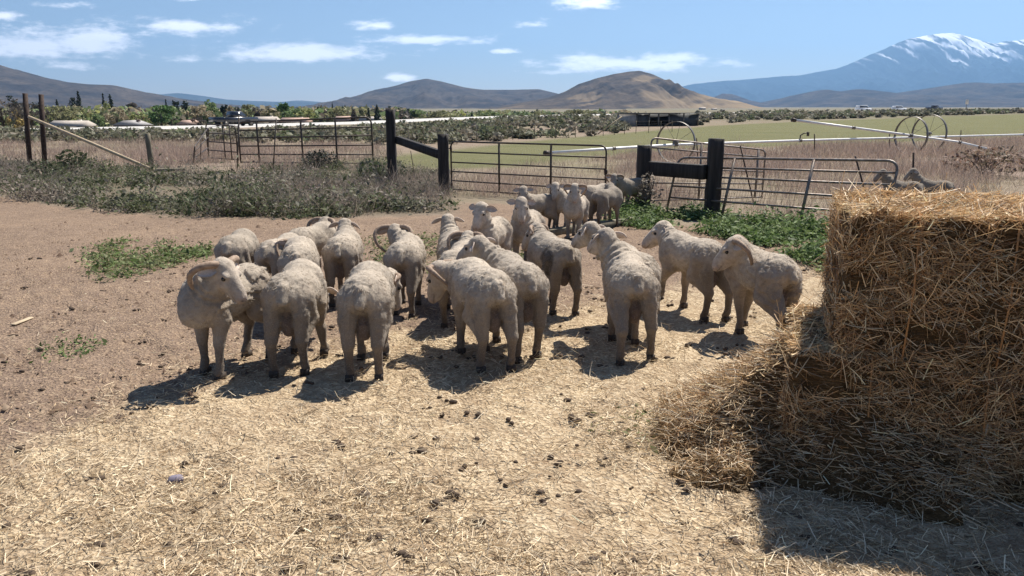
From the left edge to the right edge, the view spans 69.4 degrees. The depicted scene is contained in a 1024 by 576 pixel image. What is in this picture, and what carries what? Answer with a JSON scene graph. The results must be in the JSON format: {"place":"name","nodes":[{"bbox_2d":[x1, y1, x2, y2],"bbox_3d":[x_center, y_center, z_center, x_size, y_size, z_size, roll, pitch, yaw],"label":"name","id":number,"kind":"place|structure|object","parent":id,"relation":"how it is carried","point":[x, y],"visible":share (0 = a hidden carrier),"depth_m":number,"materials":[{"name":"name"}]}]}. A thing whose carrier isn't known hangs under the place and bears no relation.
{"place":"outdoors","nodes":[
{"label":"outdoors","id":0,"kind":"place"},
{"bbox_2d":[0,65,273,108],"bbox_3d":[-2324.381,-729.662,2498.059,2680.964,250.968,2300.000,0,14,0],"label":"hills","id":1,"kind":"structure","parent":0,"point":[15,83],"depth_m":2311.35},
{"bbox_2d":[160,93,319,106],"bbox_3d":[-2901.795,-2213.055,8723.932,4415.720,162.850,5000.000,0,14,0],"label":"hills","id":2,"kind":"structure","parent":0,"point":[232,102],"depth_m":8281.95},
{"bbox_2d":[23,112,734,130],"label":"road","id":3,"kind":"structure","parent":0,"point":[307,124],"depth_m":124.76,"materials":[{"name":"asphalt"}]},
{"bbox_2d":[208,111,257,125],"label":"pickup truck","id":4,"kind":"object","parent":3,"relation":"on","point":[231,116],"visible":0.72,"depth_m":109.35,"materials":[{"name":"paint"}]},
{"bbox_2d":[294,79,556,108],"bbox_3d":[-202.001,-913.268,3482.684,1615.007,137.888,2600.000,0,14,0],"label":"hills","id":5,"kind":"structure","parent":0,"point":[425,94],"depth_m":2874.43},
{"bbox_2d":[0,107,1023,575],"bbox_3d":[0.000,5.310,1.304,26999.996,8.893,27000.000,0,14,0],"label":"ground","id":6,"kind":"structure","parent":0,"point":[20,219],"depth_m":4.60,"materials":[{"name":"soil"}]},
{"bbox_2d":[0,99,21,126],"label":"tree","id":7,"kind":"object","parent":6,"relation":"on","point":[2,120],"visible":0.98,"depth_m":121.32,"materials":[{"name":"green plant"}]},
{"bbox_2d":[6,110,23,127],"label":"tree","id":8,"kind":"object","parent":6,"relation":"on","point":[18,121],"visible":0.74,"depth_m":131.46,"materials":[{"name":"green plant"}]},
{"bbox_2d":[10,317,33,324],"bbox_3d":[-4.364,0.294,6.593,0.050,0.017,0.250,1,13,2],"label":"board","id":9,"kind":"object","parent":6,"relation":"on","point":[22,321],"visible":1,"depth_m":6.58,"materials":[{"name":"brown wood"}]},
{"bbox_2d":[22,93,31,165],"bbox_3d":[-17.957,-5.688,27.441,0.424,2.982,0.170,0,14,0],"label":"pipe post","id":10,"kind":"object","parent":6,"relation":"on","point":[27,127],"visible":0.72,"depth_m":27.33,"materials":[{"name":"metal"}]},
{"bbox_2d":[4,102,52,127],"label":"tree","id":11,"kind":"object","parent":6,"relation":"on","point":[31,112],"visible":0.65,"depth_m":123.65,"materials":[{"name":"green plant"}]},
{"bbox_2d":[13,159,66,179],"bbox_3d":[-14.603,-3.644,22.969,1.408,0.715,1.500,0,14,0],"label":"shrub","id":12,"kind":"object","parent":6,"relation":"on","point":[27,167],"visible":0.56,"depth_m":22.85,"materials":[{"name":"green plant"}]},
{"bbox_2d":[38,94,47,166],"bbox_3d":[-17.535,-5.729,27.679,0.443,2.948,0.170,0,14,0],"label":"pipe post","id":13,"kind":"object","parent":6,"relation":"on","point":[42,126],"visible":0.7,"depth_m":27.57,"materials":[{"name":"metal"}]},
{"bbox_2d":[45,105,74,122],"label":"tree","id":14,"kind":"object","parent":6,"relation":"on","point":[66,112],"visible":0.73,"depth_m":164.83,"materials":[{"name":"green plant"}]},
{"bbox_2d":[6,332,114,363],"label":"green weeds","id":15,"kind":"object","parent":6,"relation":"on","point":[83,345],"visible":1,"depth_m":5.79,"materials":[{"name":"green plant"}]},
{"bbox_2d":[45,120,98,127],"bbox_3d":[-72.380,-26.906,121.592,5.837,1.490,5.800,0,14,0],"label":"house","id":16,"kind":"structure","parent":6,"relation":"on","point":[77,123],"depth_m":120.23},
{"bbox_2d":[58,105,88,120],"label":"tree","id":17,"kind":"object","parent":6,"relation":"on","point":[75,110],"visible":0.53,"depth_m":174.39,"materials":[{"name":"green plant"}]},
{"bbox_2d":[53,149,96,173],"bbox_3d":[-14.792,-4.230,24.968,1.337,0.937,1.198,0,14,0],"label":"shrub","id":18,"kind":"object","parent":6,"relation":"on","point":[74,162],"visible":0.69,"depth_m":24.84,"materials":[{"name":"green plant"}]},
{"bbox_2d":[28,115,153,170],"bbox_3d":[-15.034,-5.159,26.404,5.570,1.931,0.146,4,14,18],"label":"slanting pole","id":19,"kind":"object","parent":6,"relation":"on","point":[84,140],"visible":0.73,"depth_m":26.37,"materials":[{"name":"brown wood"}]},
{"bbox_2d":[90,114,104,126],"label":"tree","id":20,"kind":"object","parent":6,"relation":"on","point":[99,119],"visible":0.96,"depth_m":124.63,"materials":[{"name":"green plant"}]},
{"bbox_2d":[103,107,125,124],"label":"tree","id":21,"kind":"object","parent":6,"relation":"on","point":[111,118],"visible":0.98,"depth_m":160.25,"materials":[{"name":"green plant"}]},
{"bbox_2d":[110,119,152,126],"bbox_3d":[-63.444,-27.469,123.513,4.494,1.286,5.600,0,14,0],"label":"house","id":22,"kind":"structure","parent":6,"relation":"on","point":[136,122],"depth_m":121.43,"materials":[{"name":"white"}]},
{"bbox_2d":[128,112,151,123],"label":"tree","id":23,"kind":"object","parent":6,"relation":"on","point":[131,116],"visible":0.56,"depth_m":146.16,"materials":[{"name":"green plant"}]},
{"bbox_2d":[68,234,214,282],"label":"green weeds","id":24,"kind":"object","parent":6,"relation":"on","point":[200,250],"visible":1,"depth_m":9.56,"materials":[{"name":"green plant"}]},
{"bbox_2d":[145,133,153,166],"bbox_3d":[-13.616,-5.049,27.811,0.206,1.506,0.200,0,14,0],"label":"wooden post","id":25,"kind":"object","parent":6,"relation":"on","point":[148,147],"visible":0.74,"depth_m":27.70,"materials":[{"name":"grey wood"}]},
{"bbox_2d":[145,105,173,125],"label":"tree","id":26,"kind":"object","parent":6,"relation":"on","point":[159,118],"visible":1,"depth_m":136.04,"materials":[{"name":"green plant"}]},
{"bbox_2d":[156,106,181,125],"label":"tree","id":27,"kind":"object","parent":6,"relation":"on","point":[173,113],"visible":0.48,"depth_m":146.06,"materials":[{"name":"green plant"}]},
{"bbox_2d":[167,474,183,482],"bbox_3d":[-1.643,0.931,3.615,0.075,0.030,0.050,-6,15,-22],"label":"stone","id":28,"kind":"object","parent":6,"relation":"on","point":[171,478],"visible":0.96,"depth_m":3.60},
{"bbox_2d":[175,119,197,125],"bbox_3d":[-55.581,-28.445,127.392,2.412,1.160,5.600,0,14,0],"label":"house","id":29,"kind":"structure","parent":6,"relation":"on","point":[186,122],"depth_m":125.30,"materials":[{"name":"brown"}]},
{"bbox_2d":[187,117,206,124],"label":"tree","id":30,"kind":"object","parent":6,"relation":"on","point":[199,121],"visible":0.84,"depth_m":128.44,"materials":[{"name":"green plant"}]},
{"bbox_2d":[184,104,215,120],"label":"tree","id":31,"kind":"object","parent":6,"relation":"on","point":[195,112],"visible":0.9,"depth_m":154.72,"materials":[{"name":"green plant"}]},
{"bbox_2d":[193,127,208,162],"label":"tube gate","id":32,"kind":"structure","parent":6,"relation":"on","point":[207,130],"depth_m":31.14,"materials":[{"name":"metal"}]},
{"bbox_2d":[199,99,222,123],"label":"tree","id":33,"kind":"object","parent":6,"relation":"on","point":[210,106],"visible":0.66,"depth_m":165.09,"materials":[{"name":"green plant"}]},
{"bbox_2d":[205,123,238,160],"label":"tube gate","id":34,"kind":"structure","parent":6,"relation":"on","point":[224,142],"depth_m":31.93,"materials":[{"name":"metal"}]},
{"bbox_2d":[176,255,271,380],"bbox_3d":[-1.996,0.150,5.221,0.532,0.860,0.796,1,14,3],"label":"sheep","id":35,"kind":"object","parent":6,"relation":"on","point":[219,295],"visible":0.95,"depth_m":4.95},
{"bbox_2d":[0,144,464,219],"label":"weeds","id":36,"kind":"object","parent":6,"relation":"on","point":[132,201],"visible":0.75,"depth_m":16.43,"materials":[{"name":"green plant"}]},
{"bbox_2d":[213,228,259,263],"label":"sheep","id":37,"kind":"object","parent":6,"relation":"on","point":[242,244],"visible":0.6,"depth_m":7.23},
{"bbox_2d":[0,143,474,216],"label":"dead stalks","id":38,"kind":"object","parent":6,"relation":"on","point":[355,181],"visible":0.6,"depth_m":18.48,"materials":[{"name":"brown plant"}]},
{"bbox_2d":[241,104,255,116],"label":"tree","id":39,"kind":"object","parent":6,"relation":"on","point":[246,108],"visible":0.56,"depth_m":164.61,"materials":[{"name":"green plant"}]},
{"bbox_2d":[254,116,279,123],"bbox_3d":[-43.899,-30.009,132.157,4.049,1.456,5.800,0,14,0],"label":"house","id":40,"kind":"structure","parent":6,"relation":"on","point":[267,118],"depth_m":130.83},
{"bbox_2d":[262,108,280,118],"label":"tree","id":41,"kind":"object","parent":6,"relation":"on","point":[268,114],"visible":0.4,"depth_m":169.18,"materials":[{"name":"green plant"}]},
{"bbox_2d":[276,102,290,117],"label":"tree","id":42,"kind":"object","parent":6,"relation":"on","point":[282,107],"visible":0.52,"depth_m":159.97,"materials":[{"name":"green plant"}]},
{"bbox_2d":[254,232,320,275],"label":"sheep","id":43,"kind":"object","parent":6,"relation":"on","point":[265,254],"visible":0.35,"depth_m":6.93},
{"bbox_2d":[281,107,304,117],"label":"tree","id":44,"kind":"object","parent":6,"relation":"on","point":[292,111],"visible":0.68,"depth_m":155.27,"materials":[{"name":"green plant"}]},
{"bbox_2d":[278,117,311,122],"bbox_3d":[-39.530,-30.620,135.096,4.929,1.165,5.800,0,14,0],"label":"house","id":45,"kind":"structure","parent":6,"relation":"on","point":[306,121],"depth_m":133.45,"materials":[{"name":"tile"}]},
{"bbox_2d":[274,235,319,271],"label":"sheep","id":46,"kind":"object","parent":6,"relation":"on","point":[301,246],"visible":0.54,"depth_m":6.37},
{"bbox_2d":[259,258,337,377],"bbox_3d":[-1.552,0.146,5.489,0.400,0.740,1.202,0,14,-2],"label":"sheep","id":47,"kind":"object","parent":6,"relation":"on","point":[294,296],"visible":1,"depth_m":5.03},
{"bbox_2d":[237,117,373,163],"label":"tube gate","id":48,"kind":"structure","parent":6,"relation":"on","point":[301,137],"depth_m":28.92,"materials":[{"name":"metal"}]},
{"bbox_2d":[299,108,315,118],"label":"tree","id":49,"kind":"object","parent":6,"relation":"on","point":[308,113],"visible":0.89,"depth_m":150.51,"materials":[{"name":"green plant"}]},
{"bbox_2d":[290,216,336,266],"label":"sheep","id":50,"kind":"object","parent":6,"relation":"on","point":[319,233],"visible":0.27,"depth_m":7.74},
{"bbox_2d":[0,103,631,126],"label":"wood","id":51,"kind":"object","parent":6,"relation":"on","point":[324,110],"visible":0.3,"depth_m":174.49,"materials":[{"name":"green plant"}]},
{"bbox_2d":[301,148,337,167],"bbox_3d":[-7.001,-4.679,26.951,1.357,0.841,1.488,0,14,0],"label":"shrub","id":52,"kind":"object","parent":6,"relation":"on","point":[320,156],"visible":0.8,"depth_m":26.78,"materials":[{"name":"green plant"}]},
{"bbox_2d":[328,107,346,119],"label":"tree","id":53,"kind":"object","parent":6,"relation":"on","point":[336,110],"visible":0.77,"depth_m":165.00,"materials":[{"name":"green plant"}]},
{"bbox_2d":[321,218,363,306],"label":"sheep","id":54,"kind":"object","parent":6,"relation":"on","point":[342,251],"visible":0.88,"depth_m":6.97},
{"bbox_2d":[334,261,401,381],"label":"sheep","id":55,"kind":"object","parent":6,"relation":"on","point":[368,299],"visible":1,"depth_m":4.92},
{"bbox_2d":[374,105,380,120],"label":"tree","id":56,"kind":"object","parent":6,"relation":"on","point":[377,117],"visible":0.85,"depth_m":155.54,"materials":[{"name":"green plant"}]},
{"bbox_2d":[356,156,406,183],"bbox_3d":[-3.746,-3.351,21.235,1.478,0.838,1.479,0,14,0],"label":"shrub","id":57,"kind":"object","parent":6,"relation":"on","point":[375,164],"visible":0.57,"depth_m":21.03,"materials":[{"name":"green plant"}]},
{"bbox_2d":[385,109,397,184],"bbox_3d":[-3.331,-3.801,20.483,0.253,2.236,0.254,0,14,0],"label":"timber post","id":58,"kind":"object","parent":6,"relation":"on","point":[390,136],"visible":0.84,"depth_m":20.33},
{"bbox_2d":[395,136,437,158],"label":"timber beam","id":59,"kind":"structure","parent":58,"relation":"attached to","point":[418,146],"depth_m":19.07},
{"bbox_2d":[373,223,426,318],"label":"sheep","id":60,"kind":"object","parent":6,"relation":"on","point":[405,254],"visible":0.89,"depth_m":6.61},
{"bbox_2d":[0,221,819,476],"bbox_3d":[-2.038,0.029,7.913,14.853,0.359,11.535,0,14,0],"label":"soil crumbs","id":61,"kind":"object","parent":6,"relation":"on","point":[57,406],"visible":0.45,"depth_m":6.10,"materials":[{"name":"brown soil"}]},
{"bbox_2d":[399,108,426,118],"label":"tree","id":62,"kind":"object","parent":6,"relation":"on","point":[417,113],"visible":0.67,"depth_m":183.13,"materials":[{"name":"green plant"}]},
{"bbox_2d":[419,110,454,118],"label":"tree","id":63,"kind":"object","parent":6,"relation":"on","point":[442,114],"visible":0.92,"depth_m":202.96,"materials":[{"name":"green plant"}]},
{"bbox_2d":[437,134,449,194],"bbox_3d":[-1.665,-2.937,18.046,0.272,1.619,0.276,0,14,0],"label":"timber post","id":64,"kind":"object","parent":6,"relation":"on","point":[443,157],"visible":0.77,"depth_m":17.89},
{"bbox_2d":[431,213,464,308],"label":"sheep","id":65,"kind":"object","parent":6,"relation":"on","point":[449,226],"visible":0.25,"depth_m":7.28},
{"bbox_2d":[438,230,482,329],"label":"sheep","id":66,"kind":"object","parent":6,"relation":"on","point":[463,238],"visible":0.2,"depth_m":6.31},
{"bbox_2d":[426,257,518,373],"bbox_3d":[-0.269,0.155,5.434,0.466,0.740,0.985,-9,16,-33],"label":"sheep","id":67,"kind":"object","parent":6,"relation":"on","point":[483,294],"visible":1,"depth_m":5.12},
{"bbox_2d":[361,230,583,273],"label":"green weeds","id":68,"kind":"object","parent":6,"relation":"on","point":[422,238],"visible":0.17,"depth_m":10.41,"materials":[{"name":"green plant"}]},
{"bbox_2d":[469,201,512,250],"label":"sheep","id":69,"kind":"object","parent":6,"relation":"on","point":[499,229],"visible":0.52,"depth_m":7.86},
{"bbox_2d":[481,111,502,116],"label":"tree","id":70,"kind":"object","parent":6,"relation":"on","point":[493,113],"visible":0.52,"depth_m":223.29,"materials":[{"name":"green plant"}]},
{"bbox_2d":[456,235,549,363],"bbox_3d":[-0.031,0.043,5.713,0.442,0.837,1.051,-7,15,-27],"label":"sheep","id":71,"kind":"object","parent":6,"relation":"on","point":[531,282],"visible":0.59,"depth_m":5.38},
{"bbox_2d":[0,107,1023,144],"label":"sagebrush","id":72,"kind":"object","parent":6,"relation":"on","point":[484,125],"visible":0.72,"depth_m":70.62,"materials":[{"name":"green plant"}]},
{"bbox_2d":[0,255,1023,575],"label":"chopped straw","id":73,"kind":"object","parent":6,"relation":"on","point":[182,563],"visible":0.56,"depth_m":3.32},
{"bbox_2d":[0,236,1023,575],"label":"dung clods","id":74,"kind":"object","parent":6,"relation":"on","point":[404,554],"visible":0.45,"depth_m":3.65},
{"bbox_2d":[373,121,672,150],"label":"shrubs","id":75,"kind":"object","parent":6,"relation":"on","point":[522,128],"visible":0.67,"depth_m":57.32,"materials":[{"name":"green plant"}]},
{"bbox_2d":[506,196,545,261],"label":"sheep","id":76,"kind":"object","parent":6,"relation":"on","point":[524,217],"visible":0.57,"depth_m":8.47},
{"bbox_2d":[449,141,606,194],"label":"tube gate","id":77,"kind":"structure","parent":6,"relation":"on","point":[550,166],"depth_m":17.35,"materials":[{"name":"metal"}]},
{"bbox_2d":[513,185,556,227],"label":"sheep","id":78,"kind":"object","parent":6,"relation":"on","point":[545,205],"visible":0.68,"depth_m":11.50},
{"bbox_2d":[521,222,581,315],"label":"sheep","id":79,"kind":"object","parent":6,"relation":"on","point":[556,259],"visible":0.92,"depth_m":6.63},
{"bbox_2d":[546,182,569,226],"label":"sheep","id":80,"kind":"object","parent":6,"relation":"on","point":[559,195],"visible":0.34,"depth_m":11.58},
{"bbox_2d":[564,109,586,114],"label":"tree","id":81,"kind":"object","parent":6,"relation":"on","point":[575,111],"visible":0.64,"depth_m":241.93,"materials":[{"name":"green plant"}]},
{"bbox_2d":[563,183,589,239],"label":"sheep","id":82,"kind":"object","parent":6,"relation":"on","point":[576,207],"visible":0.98,"depth_m":10.88},
{"bbox_2d":[581,183,606,220],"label":"sheep","id":83,"kind":"object","parent":6,"relation":"on","point":[591,189],"visible":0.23,"depth_m":13.13},
{"bbox_2d":[549,217,639,235],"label":"timber sill","id":84,"kind":"structure","parent":6,"relation":"on","point":[557,231],"depth_m":11.86,"materials":[{"name":"brown wood"}]},
{"bbox_2d":[589,182,622,226],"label":"sheep","id":85,"kind":"object","parent":6,"relation":"on","point":[608,197],"visible":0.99,"depth_m":12.20},
{"bbox_2d":[571,221,662,339],"bbox_3d":[0.918,-0.098,6.236,0.506,0.888,1.001,-9,16,-31],"label":"sheep","id":86,"kind":"object","parent":6,"relation":"on","point":[582,237],"visible":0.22,"depth_m":6.26},
{"bbox_2d":[587,227,659,365],"bbox_3d":[0.849,0.020,5.682,0.476,0.899,1.017,0,14,-1],"label":"sheep","id":87,"kind":"object","parent":6,"relation":"on","point":[631,284],"visible":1,"depth_m":5.34},
{"bbox_2d":[605,173,647,204],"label":"sheep","id":88,"kind":"object","parent":6,"relation":"on","point":[625,186],"visible":0.63,"depth_m":14.30},
{"bbox_2d":[635,145,651,205],"bbox_3d":[2.625,-2.132,14.831,0.263,1.448,0.268,0,14,0],"label":"timber post","id":89,"kind":"object","parent":6,"relation":"on","point":[643,155],"visible":0.53,"depth_m":14.63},
{"bbox_2d":[646,161,707,179],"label":"timber beam","id":90,"kind":"structure","parent":89,"relation":"attached to","point":[680,170],"depth_m":14.16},
{"bbox_2d":[634,172,663,207],"bbox_3d":[2.644,-1.830,14.361,0.592,0.869,0.550,0,14,0],"label":"shrub","id":91,"kind":"object","parent":6,"relation":"on","point":[650,192],"visible":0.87,"depth_m":14.30,"materials":[{"name":"green plant"}]},
{"bbox_2d":[615,113,698,125],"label":"shed","id":92,"kind":"structure","parent":6,"relation":"on","point":[690,119],"depth_m":95.69,"materials":[{"name":"metal"}]},
{"bbox_2d":[642,219,732,322],"bbox_3d":[1.598,-0.183,6.832,0.421,0.803,1.070,-8,16,-29],"label":"sheep","id":93,"kind":"object","parent":6,"relation":"on","point":[689,257],"visible":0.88,"depth_m":6.57},
{"bbox_2d":[650,137,765,200],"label":"tube gate","id":94,"kind":"structure","parent":6,"relation":"on","point":[701,151],"depth_m":16.32,"materials":[{"name":"metal"}]},
{"bbox_2d":[704,138,724,215],"bbox_3d":[3.793,-2.000,13.914,0.275,1.599,0.273,0,14,0],"label":"timber post","id":95,"kind":"object","parent":6,"relation":"on","point":[715,155],"visible":0.84,"depth_m":13.77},
{"bbox_2d":[600,193,829,271],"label":"green weeds","id":96,"kind":"object","parent":6,"relation":"on","point":[755,228],"visible":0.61,"depth_m":11.76,"materials":[{"name":"green plant"}]},
{"bbox_2d":[712,234,802,335],"bbox_3d":[2.010,-0.003,5.984,0.490,0.829,0.813,-9,17,-34],"label":"sheep","id":97,"kind":"object","parent":6,"relation":"on","point":[762,279],"visible":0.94,"depth_m":5.80},
{"bbox_2d":[512,310,1022,575],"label":"straw heap","id":98,"kind":"object","parent":6,"relation":"on","point":[727,416],"visible":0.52,"depth_m":3.56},
{"bbox_2d":[587,398,662,453],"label":"green weeds","id":99,"kind":"object","parent":98,"relation":"on","point":[629,429],"visible":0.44,"depth_m":4.21,"materials":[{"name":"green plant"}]},
{"bbox_2d":[666,157,898,224],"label":"tube gate","id":100,"kind":"structure","parent":6,"relation":"on","point":[811,170],"depth_m":12.96,"materials":[{"name":"metal"}]},
{"bbox_2d":[543,114,1023,161],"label":"irrigation pipe","id":101,"kind":"object","parent":6,"relation":"on","point":[674,145],"visible":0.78,"depth_m":34.21,"materials":[{"name":"metal"}]},
{"bbox_2d":[709,108,1018,122],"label":"trees","id":102,"kind":"object","parent":6,"relation":"on","point":[835,112],"visible":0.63,"depth_m":133.17,"materials":[{"name":"plant"}]},
{"bbox_2d":[791,116,986,152],"bbox_3d":[19.064,-7.902,38.368,10.345,1.932,2.175,-1,14,-3],"label":"irrigation pipe","id":103,"kind":"object","parent":6,"relation":"on","point":[926,137],"visible":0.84,"depth_m":38.03,"materials":[{"name":"metal"}]},
{"bbox_2d":[762,293,1023,505],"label":"straw bale","id":104,"kind":"object","parent":6,"relation":"on","point":[818,373],"visible":0.39,"depth_m":3.46},
{"bbox_2d":[807,171,1023,381],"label":"straw bale","id":105,"kind":"object","parent":104,"relation":"on","point":[940,275],"visible":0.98,"depth_m":3.36},
{"bbox_2d":[873,169,924,191],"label":"sheep","id":106,"kind":"object","parent":6,"relation":"on","point":[886,178],"visible":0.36,"depth_m":14.36},
{"bbox_2d":[903,168,954,194],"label":"sheep","id":107,"kind":"object","parent":6,"relation":"on","point":[914,174],"visible":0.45,"depth_m":14.65},
{"bbox_2d":[940,145,1023,176],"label":"shrub","id":108,"kind":"object","parent":6,"relation":"on","point":[984,159],"visible":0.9,"depth_m":24.43,"materials":[{"name":"brown plant"}]},
{"bbox_2d":[0,128,1023,220],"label":"dry grass","id":109,"kind":"structure","parent":0,"point":[872,149],"depth_m":29.87,"materials":[{"name":"plant"}]},
{"bbox_2d":[0,0,1023,101],"label":"sky","id":110,"kind":"structure","parent":0,"point":[246,50],"materials":[{"name":"blue"}]},
{"bbox_2d":[479,71,761,108],"bbox_3d":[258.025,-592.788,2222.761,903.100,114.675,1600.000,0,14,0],"label":"hills","id":111,"kind":"structure","parent":0,"point":[635,90],"depth_m":1805.13,"materials":[{"name":"soil"}]},
{"bbox_2d":[714,94,773,106],"bbox_3d":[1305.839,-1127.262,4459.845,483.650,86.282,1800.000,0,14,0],"label":"hills","id":112,"kind":"structure","parent":0,"point":[735,98],"depth_m":4162.30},
{"bbox_2d":[682,33,1023,101],"bbox_3d":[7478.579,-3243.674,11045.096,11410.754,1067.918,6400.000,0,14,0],"label":"mountain","id":113,"kind":"structure","parent":0,"point":[928,61],"depth_m":10228.87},
{"bbox_2d":[855,105,871,110],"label":"van","id":114,"kind":"object","parent":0,"point":[861,107],"visible":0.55,"depth_m":237.36,"materials":[{"name":"white paint"}]},
{"bbox_2d":[760,82,1023,106],"bbox_3d":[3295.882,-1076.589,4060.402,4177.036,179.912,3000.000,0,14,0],"label":"hills","id":115,"kind":"structure","parent":0,"point":[976,94],"depth_m":3628.36,"materials":[{"name":"stone"}]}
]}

